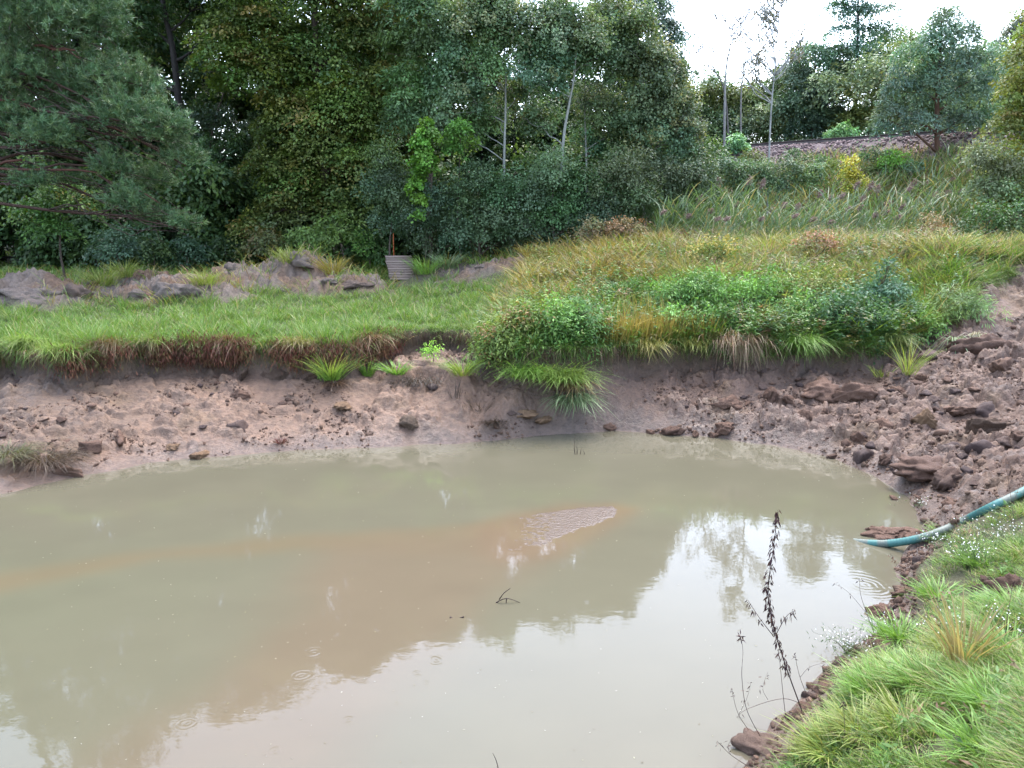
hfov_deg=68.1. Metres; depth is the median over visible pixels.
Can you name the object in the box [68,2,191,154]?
forest tree
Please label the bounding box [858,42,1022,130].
trackside bush
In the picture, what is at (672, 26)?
locust tree
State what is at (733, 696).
dry weed
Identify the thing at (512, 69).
forest tree
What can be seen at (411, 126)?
forest tree
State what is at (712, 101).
broadleaf tree
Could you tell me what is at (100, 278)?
grass tuft
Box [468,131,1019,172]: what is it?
ballast stones
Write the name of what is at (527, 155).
understory bush
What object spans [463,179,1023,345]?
meadow clumps
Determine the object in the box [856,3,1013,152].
locust tree
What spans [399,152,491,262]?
understory bush
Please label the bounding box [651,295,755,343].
leafy weed
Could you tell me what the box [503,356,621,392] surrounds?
grass tuft
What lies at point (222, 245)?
leafy shrub
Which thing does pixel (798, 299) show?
leafy weed
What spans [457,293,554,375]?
leafy weed
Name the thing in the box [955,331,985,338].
grass tuft
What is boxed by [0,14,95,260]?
forest tree
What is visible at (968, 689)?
grass tuft
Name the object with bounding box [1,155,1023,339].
meadow grass
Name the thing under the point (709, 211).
plumed reed
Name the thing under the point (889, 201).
plumed reed
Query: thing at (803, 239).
leafy weed
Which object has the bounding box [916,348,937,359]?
mud clod
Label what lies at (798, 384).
mud clod
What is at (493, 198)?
willow shrub
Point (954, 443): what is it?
mud clod
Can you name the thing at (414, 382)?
grass tuft
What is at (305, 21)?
forest tree
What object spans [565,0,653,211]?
aspen tree
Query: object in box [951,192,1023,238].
bank shrub
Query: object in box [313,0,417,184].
forest tree
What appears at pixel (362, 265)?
grass tuft
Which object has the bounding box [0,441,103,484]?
grass tuft
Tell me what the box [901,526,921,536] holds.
mud clod
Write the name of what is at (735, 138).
bank shrub
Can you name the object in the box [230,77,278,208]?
forest tree
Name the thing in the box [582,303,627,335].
leafy weed
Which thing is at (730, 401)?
mud clod
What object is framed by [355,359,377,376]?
grass tuft
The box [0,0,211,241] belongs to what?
pine tree
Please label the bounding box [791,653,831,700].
dry weed
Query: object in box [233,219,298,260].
leafy shrub
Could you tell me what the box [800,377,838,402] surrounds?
mud clod
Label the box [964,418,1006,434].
mud clod
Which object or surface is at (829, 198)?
plumed reed
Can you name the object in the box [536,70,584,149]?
forest tree
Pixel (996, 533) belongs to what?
white aster
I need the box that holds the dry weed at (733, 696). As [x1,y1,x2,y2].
[731,682,751,729]
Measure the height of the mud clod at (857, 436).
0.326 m
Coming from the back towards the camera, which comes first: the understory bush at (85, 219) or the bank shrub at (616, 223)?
the understory bush at (85, 219)
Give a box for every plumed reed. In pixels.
[657,209,670,236]
[684,213,698,235]
[695,195,706,232]
[705,208,714,232]
[712,177,721,219]
[712,216,721,236]
[722,215,736,234]
[742,174,756,225]
[755,178,769,227]
[755,216,765,238]
[767,207,776,228]
[779,201,787,225]
[788,212,800,241]
[790,203,802,235]
[809,217,817,231]
[813,189,823,228]
[823,194,834,230]
[826,219,836,230]
[834,191,847,228]
[842,205,858,231]
[849,180,864,227]
[854,204,865,230]
[856,195,867,223]
[862,181,874,224]
[870,212,878,231]
[872,184,885,223]
[880,199,897,231]
[882,209,895,229]
[892,214,903,228]
[896,203,910,228]
[904,185,916,221]
[909,179,917,196]
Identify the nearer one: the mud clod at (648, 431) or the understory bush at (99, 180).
the mud clod at (648, 431)
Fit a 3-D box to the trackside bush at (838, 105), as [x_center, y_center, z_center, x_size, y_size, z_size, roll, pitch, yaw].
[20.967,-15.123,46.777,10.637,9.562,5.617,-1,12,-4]
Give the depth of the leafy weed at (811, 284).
18.64 m
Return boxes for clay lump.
[0,287,61,305]
[63,282,93,298]
[127,289,148,300]
[152,282,201,300]
[223,262,237,274]
[288,251,313,269]
[320,277,338,284]
[342,280,375,289]
[474,264,484,269]
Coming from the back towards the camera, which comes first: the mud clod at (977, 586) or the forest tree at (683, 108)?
the forest tree at (683, 108)
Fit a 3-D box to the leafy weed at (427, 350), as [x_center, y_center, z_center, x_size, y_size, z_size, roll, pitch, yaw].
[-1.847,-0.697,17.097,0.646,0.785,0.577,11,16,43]
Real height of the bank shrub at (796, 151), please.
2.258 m
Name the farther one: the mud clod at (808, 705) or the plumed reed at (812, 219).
the plumed reed at (812, 219)
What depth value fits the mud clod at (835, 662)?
7.41 m
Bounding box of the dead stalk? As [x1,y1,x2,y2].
[737,630,759,735]
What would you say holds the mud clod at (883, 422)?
on the ground at (440, 414)
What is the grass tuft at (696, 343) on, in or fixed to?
on the ground at (440, 414)
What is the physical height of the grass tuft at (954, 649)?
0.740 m
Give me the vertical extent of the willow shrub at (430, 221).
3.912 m
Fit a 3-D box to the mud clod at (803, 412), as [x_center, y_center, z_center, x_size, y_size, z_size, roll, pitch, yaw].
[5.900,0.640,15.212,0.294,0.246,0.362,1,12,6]
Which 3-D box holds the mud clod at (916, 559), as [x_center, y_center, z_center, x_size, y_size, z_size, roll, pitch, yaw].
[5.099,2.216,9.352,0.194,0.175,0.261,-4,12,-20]
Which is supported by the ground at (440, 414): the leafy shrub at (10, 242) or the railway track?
the leafy shrub at (10, 242)
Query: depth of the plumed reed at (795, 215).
24.98 m
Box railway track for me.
[709,127,990,148]
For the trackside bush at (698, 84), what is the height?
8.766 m
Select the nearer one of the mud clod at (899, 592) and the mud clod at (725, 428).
the mud clod at (899, 592)
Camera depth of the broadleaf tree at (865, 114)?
43.42 m
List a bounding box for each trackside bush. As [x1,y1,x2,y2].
[590,76,710,135]
[635,66,730,142]
[685,67,760,146]
[698,93,790,144]
[713,71,857,142]
[713,79,794,143]
[774,57,926,138]
[797,61,873,138]
[808,37,947,136]
[837,41,948,132]
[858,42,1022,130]
[900,39,1023,127]
[914,35,1014,131]
[972,41,1023,110]
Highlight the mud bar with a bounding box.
[504,506,616,550]
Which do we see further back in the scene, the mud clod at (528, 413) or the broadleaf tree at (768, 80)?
the broadleaf tree at (768, 80)
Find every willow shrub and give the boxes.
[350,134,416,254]
[399,172,474,264]
[432,150,539,259]
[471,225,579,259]
[503,137,622,256]
[569,143,669,238]
[637,143,724,221]
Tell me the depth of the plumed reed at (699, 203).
27.87 m
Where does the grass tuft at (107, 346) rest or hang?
on the ground at (440, 414)
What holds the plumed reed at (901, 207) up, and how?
on the ground at (440, 414)
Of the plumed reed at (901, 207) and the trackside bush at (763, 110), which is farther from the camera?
the trackside bush at (763, 110)
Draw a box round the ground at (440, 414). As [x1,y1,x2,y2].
[0,132,1023,767]
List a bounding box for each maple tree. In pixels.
[180,0,425,258]
[333,1,466,251]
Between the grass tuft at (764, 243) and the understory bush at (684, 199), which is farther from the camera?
the understory bush at (684, 199)
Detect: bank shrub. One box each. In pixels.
[564,213,651,244]
[712,149,794,217]
[723,131,751,155]
[735,143,766,175]
[763,155,829,210]
[782,146,829,166]
[822,119,860,138]
[823,156,884,183]
[836,153,872,214]
[857,143,901,166]
[874,148,913,175]
[879,155,940,184]
[900,207,951,236]
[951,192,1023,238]
[955,134,1023,230]
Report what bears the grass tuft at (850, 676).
on the ground at (440, 414)
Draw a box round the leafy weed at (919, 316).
[892,299,951,344]
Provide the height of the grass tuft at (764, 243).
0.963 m
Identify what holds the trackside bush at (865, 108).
on the ground at (440, 414)
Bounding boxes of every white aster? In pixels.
[807,620,885,657]
[857,608,909,629]
[890,495,931,507]
[905,601,974,638]
[913,527,957,550]
[916,516,1007,568]
[951,502,1023,547]
[979,595,1022,635]
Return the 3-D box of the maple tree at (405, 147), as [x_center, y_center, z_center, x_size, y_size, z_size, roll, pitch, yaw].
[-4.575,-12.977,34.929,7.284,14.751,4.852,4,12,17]
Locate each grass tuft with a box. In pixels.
[0,330,55,353]
[0,437,79,469]
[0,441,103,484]
[20,340,96,367]
[67,267,125,286]
[73,335,142,368]
[99,258,149,278]
[115,331,183,357]
[180,267,225,285]
[201,331,263,362]
[260,329,325,355]
[267,244,319,264]
[267,436,289,443]
[286,350,368,381]
[302,251,361,274]
[311,380,351,397]
[348,331,399,360]
[353,253,385,269]
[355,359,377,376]
[370,359,416,374]
[391,373,443,392]
[403,254,446,274]
[426,251,473,269]
[434,353,492,376]
[447,381,465,398]
[458,398,495,412]
[469,417,519,431]
[479,356,571,385]
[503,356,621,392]
[534,389,616,419]
[542,379,614,408]
[591,313,647,345]
[602,309,664,343]
[625,337,683,365]
[635,310,690,341]
[656,309,714,341]
[673,335,724,355]
[676,310,731,339]
[697,327,792,373]
[732,233,799,250]
[760,700,875,767]
[765,326,855,363]
[794,687,911,756]
[813,649,907,704]
[841,675,947,752]
[852,605,929,648]
[864,644,979,704]
[865,365,903,377]
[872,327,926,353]
[876,339,948,375]
[896,572,968,602]
[900,611,1012,659]
[912,579,1023,665]
[913,697,1018,767]
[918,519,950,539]
[918,658,1023,720]
[932,333,967,353]
[937,542,999,571]
[946,615,1023,661]
[952,579,1023,618]
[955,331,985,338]
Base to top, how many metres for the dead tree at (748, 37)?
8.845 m
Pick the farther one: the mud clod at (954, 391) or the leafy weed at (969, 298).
the leafy weed at (969, 298)
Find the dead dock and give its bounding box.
[745,510,801,710]
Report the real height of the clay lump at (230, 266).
0.539 m
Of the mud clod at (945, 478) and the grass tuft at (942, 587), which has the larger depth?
the mud clod at (945, 478)
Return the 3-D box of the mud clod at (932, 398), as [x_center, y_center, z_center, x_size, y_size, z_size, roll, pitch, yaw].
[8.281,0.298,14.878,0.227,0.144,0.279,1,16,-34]
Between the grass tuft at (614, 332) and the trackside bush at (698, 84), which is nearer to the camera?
the grass tuft at (614, 332)
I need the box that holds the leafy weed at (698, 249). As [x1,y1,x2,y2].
[675,233,747,265]
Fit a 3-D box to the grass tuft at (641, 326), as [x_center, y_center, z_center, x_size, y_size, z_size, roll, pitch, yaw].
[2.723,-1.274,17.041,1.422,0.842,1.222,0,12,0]
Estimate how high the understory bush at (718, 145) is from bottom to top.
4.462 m
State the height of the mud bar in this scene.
0.025 m
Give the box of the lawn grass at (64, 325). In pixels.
[0,238,925,376]
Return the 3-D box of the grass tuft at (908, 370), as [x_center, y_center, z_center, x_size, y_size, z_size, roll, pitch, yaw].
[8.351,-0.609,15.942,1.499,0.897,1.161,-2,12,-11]
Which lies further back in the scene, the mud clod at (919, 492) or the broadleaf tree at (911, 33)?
the broadleaf tree at (911, 33)
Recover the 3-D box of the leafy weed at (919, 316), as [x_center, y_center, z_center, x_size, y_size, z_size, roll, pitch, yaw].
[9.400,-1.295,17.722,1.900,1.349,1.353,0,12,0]
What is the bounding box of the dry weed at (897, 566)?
[888,554,911,595]
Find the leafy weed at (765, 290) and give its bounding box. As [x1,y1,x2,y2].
[708,262,801,315]
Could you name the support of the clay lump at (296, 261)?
on the ground at (440, 414)
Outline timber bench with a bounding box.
[0,256,35,263]
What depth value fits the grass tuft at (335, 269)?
26.38 m
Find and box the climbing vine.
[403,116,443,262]
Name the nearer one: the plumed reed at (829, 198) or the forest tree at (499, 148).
the plumed reed at (829, 198)
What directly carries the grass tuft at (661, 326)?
on the ground at (440, 414)
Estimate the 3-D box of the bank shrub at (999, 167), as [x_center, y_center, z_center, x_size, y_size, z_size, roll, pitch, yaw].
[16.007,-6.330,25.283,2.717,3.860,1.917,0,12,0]
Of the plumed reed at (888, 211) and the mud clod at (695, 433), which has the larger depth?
the plumed reed at (888, 211)
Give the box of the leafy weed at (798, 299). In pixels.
[760,281,830,327]
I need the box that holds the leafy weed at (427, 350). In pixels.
[417,340,443,361]
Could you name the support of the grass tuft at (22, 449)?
on the ground at (440, 414)
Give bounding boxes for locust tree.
[587,0,700,84]
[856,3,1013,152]
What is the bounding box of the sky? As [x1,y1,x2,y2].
[34,0,1023,162]
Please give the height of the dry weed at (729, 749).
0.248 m
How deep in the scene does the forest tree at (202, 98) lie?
36.28 m
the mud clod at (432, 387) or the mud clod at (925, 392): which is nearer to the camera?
the mud clod at (925, 392)
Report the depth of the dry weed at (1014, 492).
8.63 m
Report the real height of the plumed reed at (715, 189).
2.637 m
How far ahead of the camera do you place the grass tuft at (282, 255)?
26.20 m
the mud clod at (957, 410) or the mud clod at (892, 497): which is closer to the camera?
the mud clod at (892, 497)
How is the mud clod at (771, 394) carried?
on the ground at (440, 414)
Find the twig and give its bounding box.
[496,588,519,602]
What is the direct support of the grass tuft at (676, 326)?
on the ground at (440, 414)
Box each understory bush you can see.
[0,146,92,268]
[0,210,18,258]
[51,163,137,268]
[79,146,180,268]
[148,149,254,268]
[221,155,299,264]
[247,168,341,259]
[327,160,413,268]
[370,154,445,262]
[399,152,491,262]
[474,137,567,257]
[530,130,605,238]
[567,139,641,232]
[645,149,723,230]
[692,134,740,214]
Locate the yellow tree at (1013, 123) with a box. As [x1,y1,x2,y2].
[972,5,1023,230]
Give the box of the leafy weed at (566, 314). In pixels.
[500,282,612,366]
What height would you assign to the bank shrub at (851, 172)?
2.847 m
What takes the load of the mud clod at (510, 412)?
on the ground at (440, 414)
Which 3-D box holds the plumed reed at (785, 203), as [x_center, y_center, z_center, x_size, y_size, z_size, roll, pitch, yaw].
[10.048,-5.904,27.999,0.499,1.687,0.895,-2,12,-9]
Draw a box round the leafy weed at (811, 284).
[761,263,858,304]
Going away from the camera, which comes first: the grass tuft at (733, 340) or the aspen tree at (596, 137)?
the grass tuft at (733, 340)
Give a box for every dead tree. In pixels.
[691,40,729,144]
[694,0,763,145]
[724,2,781,134]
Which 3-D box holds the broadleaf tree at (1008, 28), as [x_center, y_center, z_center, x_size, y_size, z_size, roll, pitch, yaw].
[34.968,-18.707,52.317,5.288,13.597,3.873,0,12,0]
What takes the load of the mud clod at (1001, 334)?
on the ground at (440, 414)
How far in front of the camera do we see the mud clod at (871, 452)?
13.64 m
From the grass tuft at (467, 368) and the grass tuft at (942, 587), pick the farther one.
the grass tuft at (467, 368)
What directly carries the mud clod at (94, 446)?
on the ground at (440, 414)
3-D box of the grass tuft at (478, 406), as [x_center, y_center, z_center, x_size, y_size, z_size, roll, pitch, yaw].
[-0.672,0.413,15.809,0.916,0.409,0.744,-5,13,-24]
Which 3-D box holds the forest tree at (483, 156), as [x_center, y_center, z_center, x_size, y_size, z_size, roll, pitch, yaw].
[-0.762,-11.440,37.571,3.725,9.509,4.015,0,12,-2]
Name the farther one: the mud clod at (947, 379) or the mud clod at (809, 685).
the mud clod at (947, 379)
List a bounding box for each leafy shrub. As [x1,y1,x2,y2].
[0,198,33,261]
[10,228,57,260]
[46,215,108,264]
[78,221,150,268]
[121,227,179,269]
[151,233,212,270]
[203,235,252,265]
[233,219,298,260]
[278,224,332,256]
[308,208,378,259]
[334,224,396,268]
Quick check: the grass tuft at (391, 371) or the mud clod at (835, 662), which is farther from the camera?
the grass tuft at (391, 371)
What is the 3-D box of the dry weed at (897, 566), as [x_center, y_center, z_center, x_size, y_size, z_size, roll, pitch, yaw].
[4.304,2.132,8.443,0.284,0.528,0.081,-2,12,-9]
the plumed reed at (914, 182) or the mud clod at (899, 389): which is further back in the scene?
the plumed reed at (914, 182)
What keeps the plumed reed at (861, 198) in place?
on the ground at (440, 414)
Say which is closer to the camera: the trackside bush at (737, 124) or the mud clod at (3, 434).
the mud clod at (3, 434)
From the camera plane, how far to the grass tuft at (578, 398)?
15.68 m
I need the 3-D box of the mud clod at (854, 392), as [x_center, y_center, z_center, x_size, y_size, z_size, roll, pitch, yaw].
[7.061,0.176,15.591,0.872,0.458,0.329,7,13,30]
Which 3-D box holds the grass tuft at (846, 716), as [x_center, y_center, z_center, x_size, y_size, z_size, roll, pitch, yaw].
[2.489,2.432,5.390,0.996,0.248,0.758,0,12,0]
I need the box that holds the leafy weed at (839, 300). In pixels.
[802,276,901,341]
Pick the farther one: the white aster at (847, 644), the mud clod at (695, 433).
the mud clod at (695, 433)
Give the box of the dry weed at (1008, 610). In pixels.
[1004,582,1017,644]
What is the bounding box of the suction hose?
[853,486,1023,547]
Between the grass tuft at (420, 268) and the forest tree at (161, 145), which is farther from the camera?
the forest tree at (161, 145)
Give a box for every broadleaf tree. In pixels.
[682,78,785,142]
[693,104,742,145]
[752,39,813,141]
[758,35,855,141]
[826,89,908,136]
[853,21,928,129]
[934,35,1022,125]
[991,6,1023,75]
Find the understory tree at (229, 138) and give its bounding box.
[161,93,276,261]
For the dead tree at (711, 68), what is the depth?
42.41 m
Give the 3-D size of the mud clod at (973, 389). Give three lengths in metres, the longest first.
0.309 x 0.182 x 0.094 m
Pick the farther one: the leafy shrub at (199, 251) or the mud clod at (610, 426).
the leafy shrub at (199, 251)
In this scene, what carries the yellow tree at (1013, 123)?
on the ground at (440, 414)
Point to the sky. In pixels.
(993, 14)
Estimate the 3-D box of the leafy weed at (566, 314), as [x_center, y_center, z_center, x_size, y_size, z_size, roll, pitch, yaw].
[0.950,-1.248,16.437,2.555,1.932,1.535,0,12,0]
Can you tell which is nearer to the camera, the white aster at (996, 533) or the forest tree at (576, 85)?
the white aster at (996, 533)
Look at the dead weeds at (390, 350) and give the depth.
16.55 m
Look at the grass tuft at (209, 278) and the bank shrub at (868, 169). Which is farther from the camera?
the bank shrub at (868, 169)
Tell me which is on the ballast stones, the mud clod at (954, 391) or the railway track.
the railway track
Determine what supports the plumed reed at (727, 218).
on the ground at (440, 414)
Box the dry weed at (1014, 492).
[1003,459,1022,530]
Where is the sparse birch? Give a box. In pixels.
[733,0,810,215]
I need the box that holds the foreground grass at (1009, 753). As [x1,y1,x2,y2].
[753,499,1023,767]
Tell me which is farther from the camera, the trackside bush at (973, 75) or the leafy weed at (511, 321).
the trackside bush at (973, 75)
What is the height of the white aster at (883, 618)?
0.368 m
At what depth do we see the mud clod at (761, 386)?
16.44 m
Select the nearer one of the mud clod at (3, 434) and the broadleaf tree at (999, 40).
the mud clod at (3, 434)
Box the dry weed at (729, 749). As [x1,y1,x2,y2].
[715,738,745,764]
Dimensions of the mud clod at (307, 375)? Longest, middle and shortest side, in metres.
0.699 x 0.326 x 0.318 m
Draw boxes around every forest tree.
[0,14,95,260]
[0,81,24,252]
[16,81,93,166]
[29,0,175,220]
[32,84,115,250]
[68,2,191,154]
[93,0,238,225]
[123,44,172,235]
[132,81,176,239]
[170,73,231,250]
[174,0,343,237]
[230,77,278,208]
[256,74,339,253]
[274,0,334,246]
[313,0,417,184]
[335,123,382,232]
[352,0,467,250]
[425,85,483,245]
[428,0,515,178]
[467,73,509,243]
[478,48,533,195]
[485,95,547,242]
[516,46,579,166]
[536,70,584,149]
[542,0,611,152]
[555,78,601,199]
[587,1,643,145]
[629,83,670,221]
[661,68,691,170]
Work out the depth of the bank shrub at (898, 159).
32.14 m
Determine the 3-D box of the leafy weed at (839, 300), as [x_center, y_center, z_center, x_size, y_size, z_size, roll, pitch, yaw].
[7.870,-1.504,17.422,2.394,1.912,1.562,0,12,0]
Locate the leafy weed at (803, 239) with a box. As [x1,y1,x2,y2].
[780,225,848,258]
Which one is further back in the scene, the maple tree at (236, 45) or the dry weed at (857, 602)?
the maple tree at (236, 45)
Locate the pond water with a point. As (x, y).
(606, 643)
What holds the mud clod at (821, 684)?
on the ground at (440, 414)
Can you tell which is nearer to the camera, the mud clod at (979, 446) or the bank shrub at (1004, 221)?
the mud clod at (979, 446)
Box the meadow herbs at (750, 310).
[476,223,1000,367]
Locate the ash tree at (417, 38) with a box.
[365,0,476,262]
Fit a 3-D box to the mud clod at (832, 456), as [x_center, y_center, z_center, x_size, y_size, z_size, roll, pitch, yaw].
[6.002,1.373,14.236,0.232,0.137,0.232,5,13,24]
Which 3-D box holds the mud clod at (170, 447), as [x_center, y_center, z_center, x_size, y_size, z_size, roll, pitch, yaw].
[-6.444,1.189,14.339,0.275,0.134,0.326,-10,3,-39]
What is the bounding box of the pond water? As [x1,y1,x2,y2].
[0,431,922,767]
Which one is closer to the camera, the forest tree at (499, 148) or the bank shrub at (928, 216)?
the bank shrub at (928, 216)
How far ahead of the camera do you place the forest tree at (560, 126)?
35.64 m
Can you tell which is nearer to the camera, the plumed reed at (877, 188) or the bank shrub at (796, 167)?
the plumed reed at (877, 188)
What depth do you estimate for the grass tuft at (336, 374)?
16.28 m
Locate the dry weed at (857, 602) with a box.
[833,579,874,633]
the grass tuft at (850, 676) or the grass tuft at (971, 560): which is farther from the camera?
the grass tuft at (971, 560)
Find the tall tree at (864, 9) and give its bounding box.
[818,0,904,133]
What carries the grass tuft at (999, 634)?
on the ground at (440, 414)
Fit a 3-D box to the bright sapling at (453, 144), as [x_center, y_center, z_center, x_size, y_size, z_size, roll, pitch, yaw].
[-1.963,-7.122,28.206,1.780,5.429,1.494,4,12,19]
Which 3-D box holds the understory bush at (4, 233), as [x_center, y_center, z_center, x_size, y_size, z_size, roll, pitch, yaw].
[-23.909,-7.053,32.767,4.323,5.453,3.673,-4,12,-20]
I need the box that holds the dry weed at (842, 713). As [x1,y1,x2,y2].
[839,702,847,742]
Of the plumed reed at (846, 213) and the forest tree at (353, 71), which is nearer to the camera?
the plumed reed at (846, 213)
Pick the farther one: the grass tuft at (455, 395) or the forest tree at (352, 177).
the forest tree at (352, 177)
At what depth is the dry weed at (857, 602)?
7.89 m
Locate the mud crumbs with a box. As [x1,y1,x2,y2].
[0,316,1023,767]
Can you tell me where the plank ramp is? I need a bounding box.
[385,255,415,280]
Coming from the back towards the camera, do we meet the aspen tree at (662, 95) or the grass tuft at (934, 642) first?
the aspen tree at (662, 95)
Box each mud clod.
[0,432,6,437]
[52,464,82,476]
[56,416,66,422]
[77,440,102,452]
[115,429,125,444]
[166,443,179,450]
[189,450,209,459]
[226,419,248,431]
[230,389,250,398]
[239,368,247,380]
[260,366,288,380]
[295,369,318,380]
[332,401,351,409]
[396,414,418,429]
[426,383,437,390]
[507,410,516,414]
[517,409,538,418]
[534,415,551,423]
[603,422,616,430]
[646,429,654,433]
[661,425,685,435]
[692,430,698,437]
[708,394,742,409]
[708,432,720,437]
[715,421,734,434]
[730,728,778,755]
[758,382,767,390]
[763,386,779,403]
[782,395,795,406]
[795,382,803,386]
[797,408,812,420]
[797,701,812,710]
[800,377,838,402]
[801,691,811,697]
[806,682,814,688]
[814,680,832,693]
[821,408,829,414]
[826,454,836,458]
[832,382,878,401]
[832,656,843,665]
[850,431,867,442]
[853,449,869,463]
[860,525,907,539]
[864,449,873,455]
[865,441,875,448]
[865,602,891,617]
[872,417,893,428]
[877,452,893,464]
[888,386,905,393]
[888,407,899,414]
[888,454,942,481]
[889,495,897,499]
[890,585,911,597]
[895,534,904,538]
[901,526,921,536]
[906,380,923,384]
[911,408,937,428]
[912,556,925,561]
[914,374,927,380]
[915,489,923,495]
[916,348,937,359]
[919,389,931,395]
[926,395,940,402]
[930,466,961,490]
[940,406,975,415]
[941,377,951,381]
[941,496,955,504]
[944,441,960,447]
[946,333,1018,354]
[950,388,961,393]
[957,452,967,459]
[960,465,973,473]
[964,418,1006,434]
[964,439,997,453]
[967,387,980,390]
[969,479,977,485]
[970,584,983,592]
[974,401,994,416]
[980,575,993,584]
[984,573,1023,593]
[988,357,1011,371]
[995,436,1011,446]
[996,332,1015,337]
[999,619,1021,631]
[1009,430,1023,441]
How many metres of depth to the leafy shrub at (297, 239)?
30.20 m
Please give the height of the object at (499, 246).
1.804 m
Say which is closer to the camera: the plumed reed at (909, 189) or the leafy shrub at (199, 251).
the plumed reed at (909, 189)
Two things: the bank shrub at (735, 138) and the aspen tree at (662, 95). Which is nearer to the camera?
the aspen tree at (662, 95)
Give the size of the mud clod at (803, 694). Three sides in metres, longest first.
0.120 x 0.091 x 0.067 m
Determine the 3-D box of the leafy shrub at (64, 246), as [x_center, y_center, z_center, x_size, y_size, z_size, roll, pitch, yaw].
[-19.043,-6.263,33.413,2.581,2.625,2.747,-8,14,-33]
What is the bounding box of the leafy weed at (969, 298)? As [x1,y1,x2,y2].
[918,276,1011,329]
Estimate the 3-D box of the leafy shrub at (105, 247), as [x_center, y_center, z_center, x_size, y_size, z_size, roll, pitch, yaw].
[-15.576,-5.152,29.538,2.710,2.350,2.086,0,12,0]
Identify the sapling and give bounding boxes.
[0,171,111,277]
[434,116,481,260]
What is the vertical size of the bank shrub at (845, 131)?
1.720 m
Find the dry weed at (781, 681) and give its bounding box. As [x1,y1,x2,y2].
[775,654,785,718]
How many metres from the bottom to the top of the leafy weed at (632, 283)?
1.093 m
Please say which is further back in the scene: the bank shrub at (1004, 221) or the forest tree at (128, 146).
the forest tree at (128, 146)
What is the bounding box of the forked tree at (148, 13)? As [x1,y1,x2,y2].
[81,0,251,256]
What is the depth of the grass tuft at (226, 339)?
16.71 m
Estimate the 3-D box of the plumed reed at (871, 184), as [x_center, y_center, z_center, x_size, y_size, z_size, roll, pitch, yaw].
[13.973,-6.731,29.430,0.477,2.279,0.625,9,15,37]
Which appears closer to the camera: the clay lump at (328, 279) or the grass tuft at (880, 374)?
the grass tuft at (880, 374)
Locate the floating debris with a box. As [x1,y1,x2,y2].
[12,457,863,762]
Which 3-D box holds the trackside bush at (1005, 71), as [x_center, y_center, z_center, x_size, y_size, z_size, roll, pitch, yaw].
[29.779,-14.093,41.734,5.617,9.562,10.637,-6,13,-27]
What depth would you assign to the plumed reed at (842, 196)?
27.83 m
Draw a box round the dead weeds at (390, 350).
[43,318,405,385]
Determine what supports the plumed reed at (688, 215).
on the ground at (440, 414)
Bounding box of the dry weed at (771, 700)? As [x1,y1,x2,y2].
[737,673,807,717]
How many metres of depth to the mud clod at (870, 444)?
13.76 m
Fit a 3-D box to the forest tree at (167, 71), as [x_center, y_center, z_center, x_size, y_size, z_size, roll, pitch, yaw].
[-18.642,-12.362,39.731,4.454,11.369,4.801,-9,14,-36]
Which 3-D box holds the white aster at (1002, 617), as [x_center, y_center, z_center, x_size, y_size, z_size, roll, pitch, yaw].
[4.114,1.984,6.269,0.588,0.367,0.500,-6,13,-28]
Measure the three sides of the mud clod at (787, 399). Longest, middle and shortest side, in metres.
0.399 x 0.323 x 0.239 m
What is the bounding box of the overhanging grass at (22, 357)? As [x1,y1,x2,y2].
[0,258,1022,376]
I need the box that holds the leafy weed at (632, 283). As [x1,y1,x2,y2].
[592,272,668,301]
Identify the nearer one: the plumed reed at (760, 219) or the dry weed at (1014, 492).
the dry weed at (1014, 492)
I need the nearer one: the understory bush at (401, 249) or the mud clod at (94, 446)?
the mud clod at (94, 446)
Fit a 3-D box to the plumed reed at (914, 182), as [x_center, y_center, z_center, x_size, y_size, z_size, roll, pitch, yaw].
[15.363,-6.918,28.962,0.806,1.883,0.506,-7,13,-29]
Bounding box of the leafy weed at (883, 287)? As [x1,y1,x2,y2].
[852,253,929,316]
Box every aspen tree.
[418,0,548,252]
[491,0,626,242]
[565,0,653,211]
[601,0,716,233]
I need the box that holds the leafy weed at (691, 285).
[641,261,744,310]
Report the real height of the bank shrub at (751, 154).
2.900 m
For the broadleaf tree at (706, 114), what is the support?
on the ground at (440, 414)
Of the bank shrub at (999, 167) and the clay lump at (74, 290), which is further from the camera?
the bank shrub at (999, 167)
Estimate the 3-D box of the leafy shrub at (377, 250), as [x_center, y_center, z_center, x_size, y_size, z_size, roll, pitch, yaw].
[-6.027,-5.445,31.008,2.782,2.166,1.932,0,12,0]
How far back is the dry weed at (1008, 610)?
5.82 m
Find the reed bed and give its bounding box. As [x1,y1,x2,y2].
[637,131,1008,237]
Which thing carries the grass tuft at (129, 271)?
on the ground at (440, 414)
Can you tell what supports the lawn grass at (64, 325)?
on the ground at (440, 414)
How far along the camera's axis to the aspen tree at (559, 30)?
27.80 m
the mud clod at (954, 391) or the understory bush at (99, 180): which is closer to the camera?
the mud clod at (954, 391)
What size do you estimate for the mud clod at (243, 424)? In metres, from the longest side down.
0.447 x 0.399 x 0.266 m

